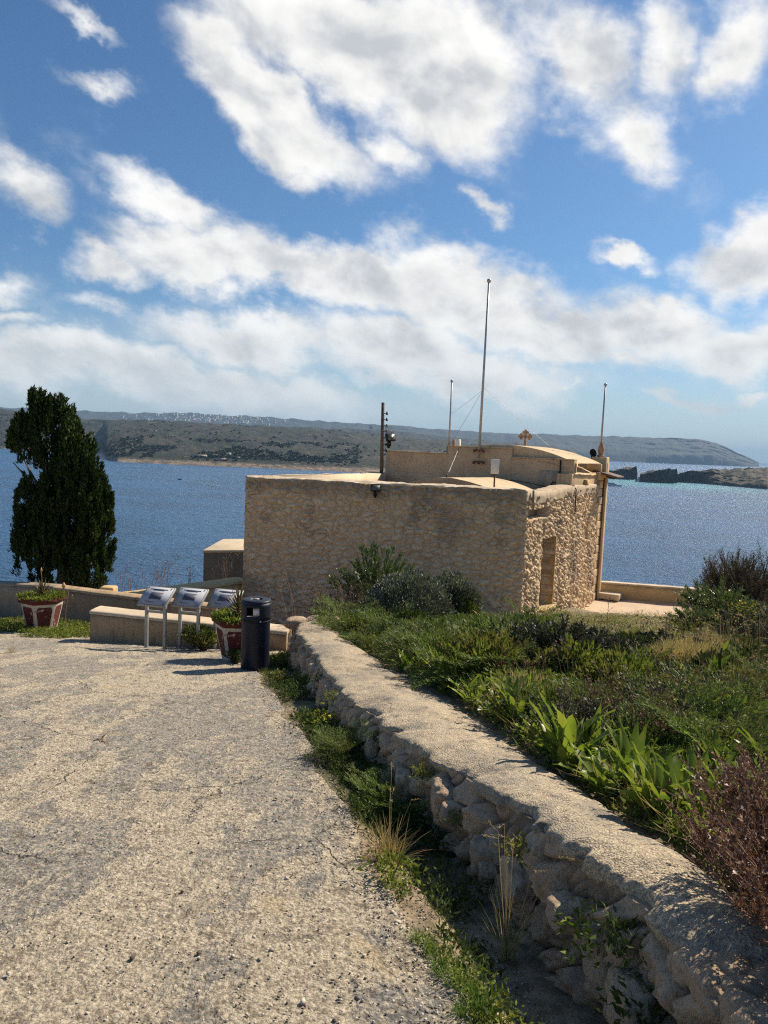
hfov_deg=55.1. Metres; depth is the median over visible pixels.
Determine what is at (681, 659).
twiggy shrub
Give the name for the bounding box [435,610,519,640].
feathery mound
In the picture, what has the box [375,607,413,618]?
feathery mound
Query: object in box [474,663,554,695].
weed clump
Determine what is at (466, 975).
weed clump
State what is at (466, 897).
weed clump
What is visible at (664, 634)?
dead stalk
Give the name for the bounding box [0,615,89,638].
roadside weeds
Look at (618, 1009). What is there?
weed clump
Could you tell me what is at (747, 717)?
twiggy shrub
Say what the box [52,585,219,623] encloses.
garden wall
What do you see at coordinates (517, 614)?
wild fennel
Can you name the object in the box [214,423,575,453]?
hill
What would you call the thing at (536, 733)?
sea squill
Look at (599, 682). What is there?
dead stalk
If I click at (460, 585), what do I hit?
cushion shrub
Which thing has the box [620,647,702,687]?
wild fennel
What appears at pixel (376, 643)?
wild fennel
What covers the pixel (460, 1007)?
grass tuft
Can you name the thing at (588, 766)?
sea squill
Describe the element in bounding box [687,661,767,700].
leafy mound
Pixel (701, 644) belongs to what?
dead stalk
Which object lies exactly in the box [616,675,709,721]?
twiggy shrub
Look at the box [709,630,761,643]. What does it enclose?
weed clump
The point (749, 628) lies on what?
grass tuft
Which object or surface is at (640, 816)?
dark herbs
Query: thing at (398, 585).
cushion shrub
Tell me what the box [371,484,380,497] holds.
floodlight
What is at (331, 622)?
wild fennel
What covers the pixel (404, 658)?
sea squill
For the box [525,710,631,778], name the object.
sea squill
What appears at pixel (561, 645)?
dead stalk
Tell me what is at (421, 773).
weed clump
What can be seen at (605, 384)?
flagpole
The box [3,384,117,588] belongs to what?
cypress tree
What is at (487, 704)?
sea squill
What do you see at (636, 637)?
dead stalk
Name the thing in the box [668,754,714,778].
sea squill
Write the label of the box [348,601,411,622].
wild fennel
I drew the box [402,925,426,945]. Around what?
grass tuft
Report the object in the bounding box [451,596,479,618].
cushion shrub
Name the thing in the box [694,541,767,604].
tamarisk
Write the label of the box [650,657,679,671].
twiggy shrub
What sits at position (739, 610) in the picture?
flowering clump
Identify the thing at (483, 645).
leafy mound
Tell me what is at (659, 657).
dead stalk
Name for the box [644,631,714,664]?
straw mound
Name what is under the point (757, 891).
dead bush
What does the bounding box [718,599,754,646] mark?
grass tuft
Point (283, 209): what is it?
sky
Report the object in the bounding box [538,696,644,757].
sea squill
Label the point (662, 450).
hill
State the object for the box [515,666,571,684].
leafy mound
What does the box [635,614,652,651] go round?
dead stalk
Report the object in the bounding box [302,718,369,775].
wild fennel
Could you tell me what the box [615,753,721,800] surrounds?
sea squill
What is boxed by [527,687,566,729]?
sea squill
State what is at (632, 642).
twiggy shrub
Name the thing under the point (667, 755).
sea squill
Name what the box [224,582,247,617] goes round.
aloe
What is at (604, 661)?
leafy mound
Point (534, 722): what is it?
sea squill
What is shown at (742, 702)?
weed clump
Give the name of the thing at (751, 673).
grass tuft
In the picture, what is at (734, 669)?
grass tuft
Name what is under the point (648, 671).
twiggy shrub
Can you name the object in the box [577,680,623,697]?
wild fennel
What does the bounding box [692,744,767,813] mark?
sea squill
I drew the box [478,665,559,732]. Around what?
sea squill
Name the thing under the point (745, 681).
twiggy shrub
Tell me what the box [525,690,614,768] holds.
sea squill
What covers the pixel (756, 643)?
grass tuft
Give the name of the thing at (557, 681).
wild fennel
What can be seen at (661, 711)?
wild fennel
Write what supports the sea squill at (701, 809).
on the ground at (556, 1006)
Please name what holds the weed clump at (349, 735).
on the ground at (556, 1006)
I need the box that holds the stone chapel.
[242,429,623,624]
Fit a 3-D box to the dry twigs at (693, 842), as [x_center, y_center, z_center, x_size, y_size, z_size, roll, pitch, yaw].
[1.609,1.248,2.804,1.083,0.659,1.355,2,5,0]
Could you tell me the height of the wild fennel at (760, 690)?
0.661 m
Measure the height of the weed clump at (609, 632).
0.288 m
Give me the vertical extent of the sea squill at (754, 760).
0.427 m
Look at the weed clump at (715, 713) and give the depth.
5.20 m
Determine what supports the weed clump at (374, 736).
attached to the rubble garden wall at (703, 952)
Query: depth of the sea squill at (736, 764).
4.08 m
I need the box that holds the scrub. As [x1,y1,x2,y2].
[0,417,471,465]
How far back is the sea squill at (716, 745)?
4.38 m
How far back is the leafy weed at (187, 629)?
13.51 m
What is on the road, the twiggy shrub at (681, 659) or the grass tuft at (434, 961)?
the grass tuft at (434, 961)
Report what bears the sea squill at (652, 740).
on the ground at (556, 1006)
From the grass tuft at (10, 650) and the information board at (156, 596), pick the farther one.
the information board at (156, 596)
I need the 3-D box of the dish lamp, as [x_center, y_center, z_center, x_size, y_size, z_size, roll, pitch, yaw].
[7.777,-2.132,27.444,0.320,0.458,0.156,-1,6,-32]
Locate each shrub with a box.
[302,575,379,614]
[326,540,416,609]
[361,568,456,619]
[418,568,485,615]
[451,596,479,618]
[485,640,551,676]
[487,613,640,674]
[519,690,636,744]
[547,693,640,736]
[553,688,624,741]
[554,674,621,707]
[558,627,653,659]
[579,674,634,697]
[595,683,696,746]
[606,630,666,649]
[611,663,692,696]
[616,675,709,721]
[633,628,691,644]
[635,636,674,649]
[642,642,657,660]
[646,658,681,677]
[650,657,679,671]
[655,664,749,710]
[661,650,693,669]
[663,604,717,633]
[674,575,762,629]
[675,636,732,644]
[679,662,759,685]
[696,687,744,720]
[712,605,767,646]
[712,666,767,707]
[725,597,767,622]
[727,709,766,726]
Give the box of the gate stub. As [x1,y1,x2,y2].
[100,585,117,590]
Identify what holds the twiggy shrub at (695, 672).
on the ground at (556, 1006)
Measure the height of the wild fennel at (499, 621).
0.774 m
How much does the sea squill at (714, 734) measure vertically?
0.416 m
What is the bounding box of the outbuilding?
[203,539,243,580]
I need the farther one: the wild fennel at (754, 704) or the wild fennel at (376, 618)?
the wild fennel at (376, 618)
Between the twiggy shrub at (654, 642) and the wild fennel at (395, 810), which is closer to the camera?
the wild fennel at (395, 810)
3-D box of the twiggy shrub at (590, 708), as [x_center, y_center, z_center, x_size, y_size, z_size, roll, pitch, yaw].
[1.364,1.447,5.014,0.768,0.474,0.595,7,7,41]
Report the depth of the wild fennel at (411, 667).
8.10 m
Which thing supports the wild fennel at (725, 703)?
on the ground at (556, 1006)
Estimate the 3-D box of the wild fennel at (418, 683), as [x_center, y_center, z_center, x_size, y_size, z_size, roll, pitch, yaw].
[0.999,1.519,7.378,1.489,0.725,1.332,-2,7,-43]
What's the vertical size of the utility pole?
3.032 m
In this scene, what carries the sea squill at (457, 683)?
on the ground at (556, 1006)
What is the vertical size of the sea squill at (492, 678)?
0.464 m
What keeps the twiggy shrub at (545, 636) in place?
on the ground at (556, 1006)
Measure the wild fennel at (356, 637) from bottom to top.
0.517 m
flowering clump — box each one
[704,616,739,631]
[716,600,767,623]
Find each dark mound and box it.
[376,607,445,651]
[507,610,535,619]
[684,647,742,670]
[716,639,767,672]
[722,633,767,650]
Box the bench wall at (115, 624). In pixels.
[89,606,291,650]
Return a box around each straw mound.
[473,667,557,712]
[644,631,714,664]
[659,628,723,661]
[683,626,732,643]
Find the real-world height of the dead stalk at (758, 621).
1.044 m
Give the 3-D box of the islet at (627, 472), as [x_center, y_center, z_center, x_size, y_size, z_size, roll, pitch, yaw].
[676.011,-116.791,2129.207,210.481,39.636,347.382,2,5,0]
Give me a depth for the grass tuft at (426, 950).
3.03 m
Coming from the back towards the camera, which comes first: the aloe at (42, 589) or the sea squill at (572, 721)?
the aloe at (42, 589)
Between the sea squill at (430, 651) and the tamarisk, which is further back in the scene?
the tamarisk
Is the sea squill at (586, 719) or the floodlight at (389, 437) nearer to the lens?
the sea squill at (586, 719)
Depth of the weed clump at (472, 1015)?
2.57 m
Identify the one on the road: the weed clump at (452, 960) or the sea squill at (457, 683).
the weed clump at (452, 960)
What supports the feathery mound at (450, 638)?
on the ground at (556, 1006)
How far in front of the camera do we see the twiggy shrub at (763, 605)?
19.70 m
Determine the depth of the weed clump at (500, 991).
2.67 m
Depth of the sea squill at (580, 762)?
4.45 m
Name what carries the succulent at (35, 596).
in the planter at (41, 614)
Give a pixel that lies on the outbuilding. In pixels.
(215, 552)
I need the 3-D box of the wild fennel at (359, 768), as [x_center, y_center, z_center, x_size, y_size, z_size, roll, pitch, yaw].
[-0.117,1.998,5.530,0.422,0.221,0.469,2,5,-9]
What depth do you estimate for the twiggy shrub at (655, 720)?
4.96 m
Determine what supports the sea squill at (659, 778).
on the ground at (556, 1006)
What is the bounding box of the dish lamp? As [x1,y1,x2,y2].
[590,449,596,458]
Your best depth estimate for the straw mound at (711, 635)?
10.36 m
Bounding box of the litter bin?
[240,596,270,671]
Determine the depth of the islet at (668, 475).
1825.10 m
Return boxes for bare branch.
[716,538,767,601]
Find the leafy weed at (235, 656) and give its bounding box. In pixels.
[222,648,240,663]
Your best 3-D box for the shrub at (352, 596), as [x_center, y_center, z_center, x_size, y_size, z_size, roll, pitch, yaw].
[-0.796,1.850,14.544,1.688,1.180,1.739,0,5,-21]
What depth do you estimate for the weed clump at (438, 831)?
4.46 m
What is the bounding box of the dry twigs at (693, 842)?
[644,753,767,902]
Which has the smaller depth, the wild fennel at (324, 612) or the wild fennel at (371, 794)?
the wild fennel at (371, 794)
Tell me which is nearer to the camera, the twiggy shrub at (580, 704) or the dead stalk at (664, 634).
the twiggy shrub at (580, 704)
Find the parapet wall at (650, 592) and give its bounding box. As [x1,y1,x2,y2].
[601,581,711,604]
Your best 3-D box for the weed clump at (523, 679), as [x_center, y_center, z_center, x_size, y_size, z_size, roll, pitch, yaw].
[1.116,1.508,5.935,0.875,0.489,0.964,-1,6,-36]
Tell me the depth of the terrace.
26.64 m
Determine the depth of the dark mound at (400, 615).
11.02 m
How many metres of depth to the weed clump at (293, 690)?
8.80 m
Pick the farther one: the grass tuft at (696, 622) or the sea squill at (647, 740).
the grass tuft at (696, 622)
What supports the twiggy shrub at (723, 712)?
on the ground at (556, 1006)
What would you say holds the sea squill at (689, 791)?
on the ground at (556, 1006)
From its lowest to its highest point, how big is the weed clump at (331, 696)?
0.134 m
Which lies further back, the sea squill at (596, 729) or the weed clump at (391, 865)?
the sea squill at (596, 729)
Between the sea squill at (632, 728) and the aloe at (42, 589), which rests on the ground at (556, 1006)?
the sea squill at (632, 728)
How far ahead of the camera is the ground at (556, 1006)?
3.55 m
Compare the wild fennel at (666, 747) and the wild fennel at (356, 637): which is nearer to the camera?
the wild fennel at (666, 747)
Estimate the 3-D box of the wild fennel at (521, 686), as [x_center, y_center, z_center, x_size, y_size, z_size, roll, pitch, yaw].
[1.242,1.560,5.747,0.890,0.478,0.835,6,6,36]
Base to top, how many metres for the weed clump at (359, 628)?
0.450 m
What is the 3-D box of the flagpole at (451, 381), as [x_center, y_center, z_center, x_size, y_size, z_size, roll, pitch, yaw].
[2.400,-3.488,26.688,0.114,2.607,0.109,2,5,0]
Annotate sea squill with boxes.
[387,648,417,672]
[411,636,440,655]
[412,651,428,674]
[415,636,436,668]
[418,649,452,683]
[440,669,492,703]
[447,670,491,710]
[470,695,499,720]
[473,674,555,702]
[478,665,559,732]
[488,665,521,687]
[505,700,540,737]
[521,716,552,761]
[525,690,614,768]
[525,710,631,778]
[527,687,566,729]
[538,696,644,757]
[552,739,612,787]
[562,733,648,803]
[571,696,620,731]
[574,715,683,795]
[575,721,674,765]
[601,714,659,744]
[606,742,718,832]
[610,730,685,768]
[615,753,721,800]
[618,729,715,821]
[646,720,687,756]
[649,742,714,774]
[650,740,742,811]
[659,657,718,679]
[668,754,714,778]
[668,781,738,851]
[678,723,744,756]
[682,766,764,831]
[684,717,765,783]
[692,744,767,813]
[720,752,759,786]
[722,706,767,764]
[723,746,764,782]
[727,754,761,778]
[738,748,767,794]
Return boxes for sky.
[0,0,767,462]
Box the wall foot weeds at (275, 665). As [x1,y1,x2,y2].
[257,649,518,1023]
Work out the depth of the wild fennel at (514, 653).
7.31 m
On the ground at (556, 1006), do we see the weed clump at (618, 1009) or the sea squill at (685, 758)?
the sea squill at (685, 758)
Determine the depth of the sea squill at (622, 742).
4.29 m
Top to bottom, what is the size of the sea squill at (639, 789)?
0.544 m
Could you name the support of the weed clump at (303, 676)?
on the ground at (556, 1006)
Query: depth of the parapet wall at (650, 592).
27.81 m
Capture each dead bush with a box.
[655,734,767,913]
[699,802,767,945]
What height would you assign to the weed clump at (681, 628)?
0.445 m
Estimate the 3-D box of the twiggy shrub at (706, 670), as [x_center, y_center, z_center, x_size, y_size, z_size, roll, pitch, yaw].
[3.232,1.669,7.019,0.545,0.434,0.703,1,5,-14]
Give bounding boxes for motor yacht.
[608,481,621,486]
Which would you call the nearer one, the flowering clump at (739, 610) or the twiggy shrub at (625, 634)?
the twiggy shrub at (625, 634)
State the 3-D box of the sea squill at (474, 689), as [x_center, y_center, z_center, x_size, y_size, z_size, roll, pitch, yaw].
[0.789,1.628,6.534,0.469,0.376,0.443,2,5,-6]
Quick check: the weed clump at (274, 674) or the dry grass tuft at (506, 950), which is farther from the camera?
the weed clump at (274, 674)
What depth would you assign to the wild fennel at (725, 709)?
5.44 m
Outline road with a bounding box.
[0,617,498,1023]
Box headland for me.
[678,467,767,489]
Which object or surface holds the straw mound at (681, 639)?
on the ground at (556, 1006)
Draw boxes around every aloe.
[34,578,53,595]
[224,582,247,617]
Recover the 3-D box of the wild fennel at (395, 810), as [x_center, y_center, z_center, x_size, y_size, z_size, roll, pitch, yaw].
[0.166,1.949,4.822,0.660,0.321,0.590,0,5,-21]
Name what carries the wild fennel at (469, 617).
on the ground at (556, 1006)
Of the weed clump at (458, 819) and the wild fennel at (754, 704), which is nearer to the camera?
the weed clump at (458, 819)
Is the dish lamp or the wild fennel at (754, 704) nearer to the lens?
the wild fennel at (754, 704)
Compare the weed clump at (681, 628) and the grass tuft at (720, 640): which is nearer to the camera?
the grass tuft at (720, 640)
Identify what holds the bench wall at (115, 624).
on the road
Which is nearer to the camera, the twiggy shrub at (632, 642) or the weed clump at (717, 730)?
the weed clump at (717, 730)
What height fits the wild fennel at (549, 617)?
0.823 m
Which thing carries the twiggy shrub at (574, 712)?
on the ground at (556, 1006)
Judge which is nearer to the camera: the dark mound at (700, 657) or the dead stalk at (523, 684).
the dead stalk at (523, 684)
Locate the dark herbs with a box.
[340,610,761,902]
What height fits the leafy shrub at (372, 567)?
1.869 m
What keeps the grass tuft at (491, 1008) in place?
on the road
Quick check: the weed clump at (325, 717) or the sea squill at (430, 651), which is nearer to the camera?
the weed clump at (325, 717)
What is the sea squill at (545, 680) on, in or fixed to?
on the ground at (556, 1006)
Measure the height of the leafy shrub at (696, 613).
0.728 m
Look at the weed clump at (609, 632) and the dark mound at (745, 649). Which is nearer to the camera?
the dark mound at (745, 649)
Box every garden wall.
[0,581,65,616]
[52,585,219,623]
[124,577,242,601]
[284,615,767,1023]
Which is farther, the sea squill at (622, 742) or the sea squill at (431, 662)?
the sea squill at (431, 662)
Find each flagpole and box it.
[448,380,452,444]
[472,279,490,463]
[600,383,606,442]
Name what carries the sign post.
on the stone chapel
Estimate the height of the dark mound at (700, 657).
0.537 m
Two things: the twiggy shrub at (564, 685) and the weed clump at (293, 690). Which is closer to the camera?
the twiggy shrub at (564, 685)
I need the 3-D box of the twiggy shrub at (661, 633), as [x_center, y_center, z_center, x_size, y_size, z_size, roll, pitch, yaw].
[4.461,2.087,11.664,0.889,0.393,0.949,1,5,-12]
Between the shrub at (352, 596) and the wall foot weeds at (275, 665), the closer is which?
the wall foot weeds at (275, 665)
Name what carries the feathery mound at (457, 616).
on the ground at (556, 1006)
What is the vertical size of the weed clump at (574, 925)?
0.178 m
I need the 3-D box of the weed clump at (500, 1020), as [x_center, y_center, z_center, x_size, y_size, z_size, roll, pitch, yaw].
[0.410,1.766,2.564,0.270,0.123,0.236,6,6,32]
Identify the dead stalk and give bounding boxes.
[509,652,530,735]
[552,637,570,665]
[592,661,606,707]
[626,625,646,660]
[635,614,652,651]
[655,627,684,676]
[657,617,671,654]
[668,637,702,697]
[691,619,710,664]
[757,606,767,648]
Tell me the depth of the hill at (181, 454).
2349.53 m
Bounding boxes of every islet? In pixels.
[609,466,636,478]
[640,468,677,482]
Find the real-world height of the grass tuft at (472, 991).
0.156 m
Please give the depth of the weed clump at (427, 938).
3.11 m
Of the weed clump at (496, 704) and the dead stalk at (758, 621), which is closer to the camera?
the weed clump at (496, 704)
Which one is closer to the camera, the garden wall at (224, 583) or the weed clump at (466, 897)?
the weed clump at (466, 897)
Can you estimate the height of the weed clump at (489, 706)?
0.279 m
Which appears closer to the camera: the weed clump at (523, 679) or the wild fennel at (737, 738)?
the wild fennel at (737, 738)
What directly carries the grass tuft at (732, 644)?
on the ground at (556, 1006)
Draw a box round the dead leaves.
[94,734,106,741]
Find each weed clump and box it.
[262,668,292,683]
[271,648,290,665]
[274,685,304,699]
[279,706,329,730]
[287,671,309,688]
[300,672,322,684]
[302,702,340,733]
[318,689,340,702]
[332,726,363,752]
[334,616,378,640]
[351,842,436,890]
[354,730,380,743]
[371,865,424,903]
[391,823,453,864]
[406,762,439,783]
[408,926,441,954]
[411,654,435,684]
[416,874,517,919]
[417,935,466,968]
[431,946,478,985]
[436,963,497,999]
[445,809,462,832]
[452,968,518,1023]
[455,999,502,1023]
[463,686,530,728]
[471,660,579,721]
[472,989,533,1023]
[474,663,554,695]
[477,692,529,727]
[494,831,536,865]
[538,961,669,1023]
[551,895,608,978]
[565,898,654,988]
[590,624,620,633]
[661,617,698,634]
[667,711,735,745]
[674,682,767,726]
[703,704,767,740]
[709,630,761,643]
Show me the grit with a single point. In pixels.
(198, 952)
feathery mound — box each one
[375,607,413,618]
[377,614,452,652]
[408,631,457,662]
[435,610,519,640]
[441,611,480,624]
[497,681,597,733]
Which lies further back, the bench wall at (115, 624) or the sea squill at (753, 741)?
the bench wall at (115, 624)
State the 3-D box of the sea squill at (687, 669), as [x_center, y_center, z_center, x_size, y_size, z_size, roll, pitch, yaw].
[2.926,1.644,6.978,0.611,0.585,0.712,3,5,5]
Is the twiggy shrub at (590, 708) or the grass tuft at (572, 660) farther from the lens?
the grass tuft at (572, 660)
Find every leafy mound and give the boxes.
[422,626,541,696]
[495,615,553,634]
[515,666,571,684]
[531,632,618,679]
[558,642,679,693]
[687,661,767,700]
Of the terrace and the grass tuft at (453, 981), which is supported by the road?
the grass tuft at (453, 981)
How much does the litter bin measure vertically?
1.114 m
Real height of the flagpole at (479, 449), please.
6.198 m
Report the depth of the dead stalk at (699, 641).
5.65 m
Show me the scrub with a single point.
(271, 455)
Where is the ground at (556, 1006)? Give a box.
[0,608,767,1023]
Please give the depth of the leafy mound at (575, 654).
7.13 m
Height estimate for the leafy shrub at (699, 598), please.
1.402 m
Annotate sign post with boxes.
[491,459,498,486]
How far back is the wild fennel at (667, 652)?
8.16 m
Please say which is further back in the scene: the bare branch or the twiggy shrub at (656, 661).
the bare branch
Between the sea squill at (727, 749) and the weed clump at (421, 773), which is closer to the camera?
the sea squill at (727, 749)
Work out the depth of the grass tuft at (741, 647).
7.79 m
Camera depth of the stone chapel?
19.75 m
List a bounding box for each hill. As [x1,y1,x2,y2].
[0,407,758,466]
[0,408,477,471]
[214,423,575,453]
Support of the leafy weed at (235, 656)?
on the ground at (556, 1006)
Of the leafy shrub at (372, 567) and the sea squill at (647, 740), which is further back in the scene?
the leafy shrub at (372, 567)
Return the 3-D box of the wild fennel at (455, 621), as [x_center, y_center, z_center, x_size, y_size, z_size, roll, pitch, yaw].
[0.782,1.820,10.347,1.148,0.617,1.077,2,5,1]
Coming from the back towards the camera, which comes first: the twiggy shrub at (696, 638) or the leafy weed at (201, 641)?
the leafy weed at (201, 641)
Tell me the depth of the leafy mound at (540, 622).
8.92 m
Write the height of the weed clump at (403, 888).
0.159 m
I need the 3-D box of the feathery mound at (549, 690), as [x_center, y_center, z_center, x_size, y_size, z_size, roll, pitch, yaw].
[1.349,1.536,5.754,0.860,0.396,0.988,-2,7,-39]
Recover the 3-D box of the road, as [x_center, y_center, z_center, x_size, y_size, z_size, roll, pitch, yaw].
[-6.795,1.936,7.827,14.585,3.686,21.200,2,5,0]
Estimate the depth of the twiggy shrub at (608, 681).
6.14 m
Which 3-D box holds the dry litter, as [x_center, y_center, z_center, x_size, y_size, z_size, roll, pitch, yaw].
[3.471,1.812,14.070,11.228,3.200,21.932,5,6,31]
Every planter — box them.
[17,595,66,630]
[212,614,241,660]
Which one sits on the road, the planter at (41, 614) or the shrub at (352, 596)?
the planter at (41, 614)
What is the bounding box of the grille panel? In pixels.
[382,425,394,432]
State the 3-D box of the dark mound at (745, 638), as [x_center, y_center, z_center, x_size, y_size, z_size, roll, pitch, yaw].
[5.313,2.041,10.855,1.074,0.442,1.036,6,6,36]
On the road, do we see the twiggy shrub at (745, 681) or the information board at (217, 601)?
the information board at (217, 601)
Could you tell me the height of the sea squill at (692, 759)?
0.474 m
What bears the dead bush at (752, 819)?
on the ground at (556, 1006)
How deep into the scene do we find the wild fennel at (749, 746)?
4.64 m
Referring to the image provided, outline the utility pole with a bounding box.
[380,402,387,481]
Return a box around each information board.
[137,586,175,649]
[171,587,208,648]
[206,588,243,648]
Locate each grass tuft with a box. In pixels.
[3,632,15,652]
[347,762,439,865]
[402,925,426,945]
[412,933,441,957]
[426,947,461,975]
[435,949,475,989]
[442,991,479,1020]
[447,959,498,1004]
[457,971,514,1023]
[481,821,574,964]
[552,642,591,678]
[675,601,715,645]
[691,615,762,674]
[701,637,767,698]
[702,612,746,665]
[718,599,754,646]
[728,654,767,700]
[732,638,766,666]
[734,604,765,647]
[738,610,767,669]
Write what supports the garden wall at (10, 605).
on the ground at (556, 1006)
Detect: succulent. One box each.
[16,587,67,601]
[210,606,258,624]
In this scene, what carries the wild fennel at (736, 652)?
on the ground at (556, 1006)
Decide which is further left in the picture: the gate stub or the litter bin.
the gate stub
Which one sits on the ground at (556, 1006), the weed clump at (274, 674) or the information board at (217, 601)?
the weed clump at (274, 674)
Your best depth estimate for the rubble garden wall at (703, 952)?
3.39 m
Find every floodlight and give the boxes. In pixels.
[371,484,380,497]
[385,433,395,447]
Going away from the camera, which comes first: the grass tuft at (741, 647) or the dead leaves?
the dead leaves
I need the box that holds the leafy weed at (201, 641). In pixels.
[183,629,218,650]
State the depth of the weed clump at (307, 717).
7.37 m
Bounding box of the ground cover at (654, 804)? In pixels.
[332,606,767,920]
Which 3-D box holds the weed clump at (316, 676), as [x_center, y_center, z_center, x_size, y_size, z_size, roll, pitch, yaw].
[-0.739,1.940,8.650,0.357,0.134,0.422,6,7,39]
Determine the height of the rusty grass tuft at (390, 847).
0.487 m
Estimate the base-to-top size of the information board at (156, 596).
1.170 m
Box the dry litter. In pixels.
[343,605,767,908]
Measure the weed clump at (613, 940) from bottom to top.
0.153 m
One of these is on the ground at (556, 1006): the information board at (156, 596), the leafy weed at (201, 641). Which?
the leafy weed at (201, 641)
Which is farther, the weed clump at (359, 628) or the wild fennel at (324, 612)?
the wild fennel at (324, 612)
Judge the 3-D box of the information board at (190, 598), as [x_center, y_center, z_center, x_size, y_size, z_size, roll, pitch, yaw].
[-3.528,1.989,13.360,0.560,1.170,0.396,4,5,13]
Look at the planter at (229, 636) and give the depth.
11.77 m
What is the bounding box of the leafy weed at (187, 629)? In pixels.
[175,623,216,647]
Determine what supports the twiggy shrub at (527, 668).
on the ground at (556, 1006)
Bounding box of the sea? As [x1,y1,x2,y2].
[0,449,767,591]
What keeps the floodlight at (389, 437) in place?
attached to the utility pole
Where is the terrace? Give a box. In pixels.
[585,599,720,616]
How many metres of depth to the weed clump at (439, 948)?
3.01 m
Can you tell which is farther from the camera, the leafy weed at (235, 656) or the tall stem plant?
the leafy weed at (235, 656)
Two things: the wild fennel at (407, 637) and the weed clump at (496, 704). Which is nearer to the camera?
the weed clump at (496, 704)
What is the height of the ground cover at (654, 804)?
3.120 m
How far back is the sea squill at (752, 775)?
3.71 m
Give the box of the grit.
[0,658,552,1023]
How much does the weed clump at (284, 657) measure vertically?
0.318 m
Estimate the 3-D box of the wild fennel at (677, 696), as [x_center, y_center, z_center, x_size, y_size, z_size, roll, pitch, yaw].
[2.039,1.500,5.495,1.166,0.568,1.044,4,5,18]
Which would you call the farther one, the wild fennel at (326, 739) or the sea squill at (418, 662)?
the sea squill at (418, 662)
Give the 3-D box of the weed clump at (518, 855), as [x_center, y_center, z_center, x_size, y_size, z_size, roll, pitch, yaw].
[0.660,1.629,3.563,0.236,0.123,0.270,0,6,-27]
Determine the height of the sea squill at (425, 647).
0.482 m
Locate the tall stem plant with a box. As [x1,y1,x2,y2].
[708,640,731,675]
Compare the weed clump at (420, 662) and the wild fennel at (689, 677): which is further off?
the weed clump at (420, 662)
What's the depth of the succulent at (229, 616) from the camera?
11.88 m
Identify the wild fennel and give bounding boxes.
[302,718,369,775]
[308,597,368,626]
[311,594,384,634]
[337,621,388,651]
[340,764,425,832]
[342,760,386,793]
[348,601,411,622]
[353,601,413,636]
[364,782,432,842]
[370,618,438,662]
[381,621,457,670]
[404,645,439,676]
[405,619,536,700]
[428,614,474,628]
[438,617,466,631]
[468,623,576,679]
[471,612,520,646]
[491,677,584,733]
[498,596,567,627]
[507,610,543,622]
[548,664,644,702]
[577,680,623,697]
[582,699,713,764]
[599,670,721,734]
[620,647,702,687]
[621,682,748,721]
[631,673,764,760]
[642,644,675,663]
[650,705,767,770]
[653,659,767,719]
[693,695,766,728]
[720,728,763,751]
[723,692,767,722]
[725,664,767,692]
[727,644,767,677]
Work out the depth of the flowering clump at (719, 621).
14.96 m
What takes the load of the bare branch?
on the ground at (556, 1006)
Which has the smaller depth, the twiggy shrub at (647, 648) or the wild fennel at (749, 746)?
the wild fennel at (749, 746)
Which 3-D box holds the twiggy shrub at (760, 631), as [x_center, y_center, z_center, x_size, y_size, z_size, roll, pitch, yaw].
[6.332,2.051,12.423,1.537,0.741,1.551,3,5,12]
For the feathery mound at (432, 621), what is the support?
on the ground at (556, 1006)

